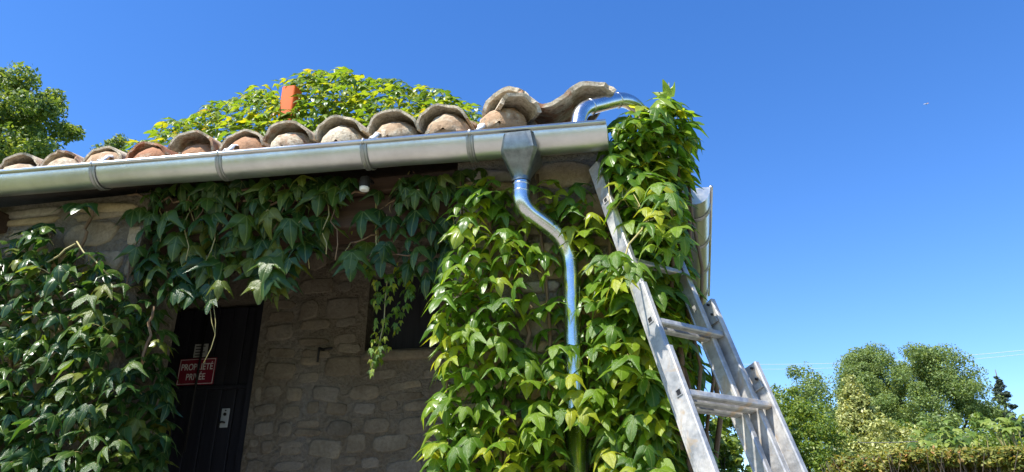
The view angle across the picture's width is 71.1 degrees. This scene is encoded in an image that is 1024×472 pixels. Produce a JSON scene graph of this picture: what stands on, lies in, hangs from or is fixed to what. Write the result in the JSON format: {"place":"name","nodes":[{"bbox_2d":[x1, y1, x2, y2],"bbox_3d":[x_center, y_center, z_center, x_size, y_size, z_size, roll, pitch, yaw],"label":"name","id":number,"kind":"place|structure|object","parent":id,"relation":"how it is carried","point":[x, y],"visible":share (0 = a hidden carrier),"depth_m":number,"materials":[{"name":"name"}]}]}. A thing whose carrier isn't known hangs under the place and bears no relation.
{"place":"outdoors","nodes":[
{"label":"outdoors","id":0,"kind":"place"},
{"bbox_2d":[0,0,1023,471],"label":"sky","id":1,"kind":"structure","parent":0,"point":[850,209],"materials":[{"name":"blue"}]},
{"bbox_2d":[706,354,1022,368],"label":"overhead wire","id":2,"kind":"object","parent":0,"point":[957,360],"visible":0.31,"depth_m":25.23,"materials":[{"name":"grey metal"}]},
{"bbox_2d":[708,350,1022,364],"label":"overhead wire","id":3,"kind":"object","parent":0,"point":[895,360],"visible":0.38,"depth_m":28.61,"materials":[{"name":"grey metal"}]},
{"bbox_2d":[858,436,968,442],"bbox_3d":[6.470,3.293,11.585,0.011,0.082,1.740,20,-30,-39],"label":"overhead wire","id":4,"kind":"object","parent":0,"point":[889,442],"visible":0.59,"depth_m":11.85,"materials":[{"name":"grey metal"}]},
{"label":"ground","id":5,"kind":"structure","parent":0,"visible":0},
{"bbox_2d":[0,60,85,163],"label":"leafy tree","id":6,"kind":"object","parent":5,"relation":"on","point":[24,114],"visible":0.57,"depth_m":20.73,"materials":[{"name":"green plant"}]},
{"bbox_2d":[90,133,128,152],"bbox_3d":[-17.713,3.607,28.934,2.055,17.874,2.149,12,-26,-26],"label":"leafy tree","id":7,"kind":"object","parent":5,"relation":"on","point":[118,142],"visible":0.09,"depth_m":32.04,"materials":[{"name":"green plant"}]},
{"bbox_2d":[0,81,684,471],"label":"stone house","id":8,"kind":"structure","parent":5,"relation":"on","point":[294,387],"depth_m":4.13,"materials":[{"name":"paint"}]},
{"bbox_2d":[0,202,182,471],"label":"climbing ivy","id":9,"kind":"object","parent":8,"relation":"attached to","point":[91,327],"visible":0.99,"depth_m":3.29,"materials":[{"name":"green plant"}]},
{"bbox_2d":[155,300,263,471],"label":"door","id":10,"kind":"structure","parent":8,"relation":"in","point":[213,421],"depth_m":4.53,"materials":[{"name":"paint"}]},
{"bbox_2d":[176,357,216,385],"bbox_3d":[-2.022,0.869,4.594,0.262,0.172,0.006,-5,-23,11],"label":"door sign","id":11,"kind":"object","parent":10,"relation":"attached to","point":[187,372],"visible":0.99,"depth_m":4.59,"materials":[{"name":"red"}]},
{"bbox_2d":[193,344,208,357],"bbox_3d":[-2.019,0.744,4.652,0.096,0.087,0.003,-5,-23,11],"label":"paper notice","id":12,"kind":"object","parent":10,"relation":"attached to","point":[197,349],"visible":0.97,"depth_m":4.65,"materials":[{"name":"grey paper"}]},
{"bbox_2d":[113,175,364,362],"bbox_3d":[-1.424,0.130,3.519,1.480,0.993,0.355,-5,-23,11],"label":"hanging ivy","id":13,"kind":"object","parent":8,"relation":"hanging from","point":[266,206],"visible":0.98,"depth_m":3.50,"materials":[{"name":"green plant"}]},
{"bbox_2d":[122,66,482,150],"bbox_3d":[-1.980,-0.901,6.481,3.715,2.131,1.436,-5,-23,11],"label":"climbing ivy","id":14,"kind":"object","parent":8,"relation":"on","point":[316,81],"visible":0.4,"depth_m":6.45,"materials":[{"name":"green plant"}]},
{"bbox_2d":[0,119,608,196],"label":"roof gutter","id":15,"kind":"object","parent":8,"relation":"attached to","point":[477,145],"visible":0.98,"depth_m":3.30,"materials":[{"name":"metal"}]},
{"bbox_2d":[359,176,373,191],"bbox_3d":[-0.691,-0.245,3.430,0.052,0.096,0.117,-5,-23,11],"label":"outdoor lamp","id":16,"kind":"object","parent":8,"relation":"attached to","point":[364,183],"visible":1,"depth_m":3.38,"materials":[{"name":"black plastic"}]},
{"bbox_2d":[329,168,487,377],"bbox_3d":[-0.487,0.139,3.336,0.807,1.020,0.284,-5,-23,11],"label":"hanging ivy","id":17,"kind":"object","parent":8,"relation":"hanging from","point":[405,194],"visible":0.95,"depth_m":3.35,"materials":[{"name":"green plant"}]},
{"bbox_2d":[410,174,679,471],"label":"climbing ivy","id":18,"kind":"object","parent":8,"relation":"attached to","point":[536,428],"visible":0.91,"depth_m":2.85,"materials":[{"name":"green plant"}]},
{"bbox_2d":[501,130,589,471],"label":"downpipe","id":19,"kind":"object","parent":8,"relation":"attached to","point":[521,156],"visible":0.86,"depth_m":3.02,"materials":[{"name":"metal"}]},
{"bbox_2d":[570,92,645,121],"bbox_3d":[0.586,-0.487,3.390,0.848,0.316,0.136,20,-30,-39],"label":"overflow pipe","id":20,"kind":"object","parent":8,"relation":"attached to","point":[584,110],"visible":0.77,"depth_m":3.22,"materials":[{"name":"metal"}]},
{"bbox_2d":[582,79,726,471],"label":"climbing ivy","id":21,"kind":"object","parent":8,"relation":"attached to","point":[650,180],"visible":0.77,"depth_m":2.91,"materials":[{"name":"green plant"}]},
{"bbox_2d":[682,185,712,304],"bbox_3d":[1.161,0.141,4.493,0.179,0.106,1.824,-5,-24,13],"label":"roof gutter","id":22,"kind":"object","parent":8,"relation":"attached to","point":[702,200],"visible":0.48,"depth_m":4.06,"materials":[{"name":"metal"}]},
{"bbox_2d":[589,161,807,471],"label":"ladder","id":23,"kind":"object","parent":5,"relation":"on","point":[745,400],"visible":0.9,"depth_m":2.56,"materials":[{"name":"metal"}]},
{"bbox_2d":[704,414,751,471],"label":"garden shrub","id":24,"kind":"object","parent":5,"relation":"on","point":[730,452],"visible":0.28,"depth_m":6.49,"materials":[{"name":"green plant"}]},
{"bbox_2d":[772,386,857,471],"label":"garden shrub","id":25,"kind":"object","parent":5,"relation":"on","point":[824,427],"visible":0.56,"depth_m":10.15,"materials":[{"name":"green plant"}]},
{"bbox_2d":[770,361,861,471],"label":"young tree","id":26,"kind":"object","parent":5,"relation":"on","point":[811,392],"visible":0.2,"depth_m":15.62,"materials":[{"name":"green plant"}]},
{"bbox_2d":[833,374,891,455],"bbox_3d":[6.640,4.514,13.250,1.868,3.955,1.510,-5,-23,11],"label":"variegated shrub","id":27,"kind":"object","parent":5,"relation":"on","point":[851,416],"visible":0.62,"depth_m":13.58,"materials":[{"name":"green plant"}]},
{"bbox_2d":[827,341,905,424],"bbox_3d":[13.040,7.625,25.376,3.170,7.721,3.242,10,-25,-22],"label":"broadleaf tree","id":28,"kind":"object","parent":5,"relation":"on","point":[855,362],"visible":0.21,"depth_m":26.11,"materials":[{"name":"green plant"}]},
{"bbox_2d":[857,413,933,453],"bbox_3d":[6.749,4.527,12.107,1.422,3.029,1.273,-5,-23,11],"label":"variegated shrub","id":29,"kind":"object","parent":5,"relation":"on","point":[883,424],"visible":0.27,"depth_m":12.43,"materials":[{"name":"green plant"}]},
{"bbox_2d":[885,417,937,445],"bbox_3d":[7.966,5.320,14.326,2.244,3.304,1.836,9,-25,-20],"label":"background shrub","id":30,"kind":"object","parent":5,"relation":"on","point":[911,426],"visible":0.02,"depth_m":14.66,"materials":[{"name":"green plant"}]},
{"bbox_2d":[820,444,1023,471],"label":"garden hedge","id":31,"kind":"object","parent":5,"relation":"on","point":[1003,458],"visible":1,"depth_m":7.55,"materials":[{"name":"green plant"}]},
{"bbox_2d":[835,342,1009,437],"bbox_3d":[13.687,7.160,23.773,5.426,7.312,5.058,-5,-23,11],"label":"broadleaf tree","id":32,"kind":"object","parent":5,"relation":"on","point":[927,372],"visible":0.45,"depth_m":23.48,"materials":[{"name":"green plant"}]},
{"bbox_2d":[893,411,969,440],"bbox_3d":[8.836,5.341,14.633,2.472,3.505,2.088,-5,-23,11],"label":"background shrub","id":33,"kind":"object","parent":5,"relation":"on","point":[931,419],"visible":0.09,"depth_m":14.95,"materials":[{"name":"green plant"}]},
{"bbox_2d":[907,412,1023,450],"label":"leaved plant","id":34,"kind":"object","parent":5,"relation":"on","point":[1009,425],"visible":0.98,"depth_m":8.70,"materials":[{"name":"green plant"}]},
{"bbox_2d":[951,412,1023,445],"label":"background shrub","id":35,"kind":"object","parent":5,"relation":"on","point":[976,415],"visible":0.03,"depth_m":12.18,"materials":[{"name":"green plant"}]},
{"bbox_2d":[954,418,1023,449],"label":"background shrub","id":36,"kind":"object","parent":5,"relation":"on","point":[993,441],"visible":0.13,"depth_m":11.25,"materials":[{"name":"green plant"}]},
{"bbox_2d":[991,370,1023,441],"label":"conifer tree","id":37,"kind":"object","parent":5,"relation":"on","point":[999,387],"visible":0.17,"depth_m":26.54,"materials":[{"name":"green plant"}]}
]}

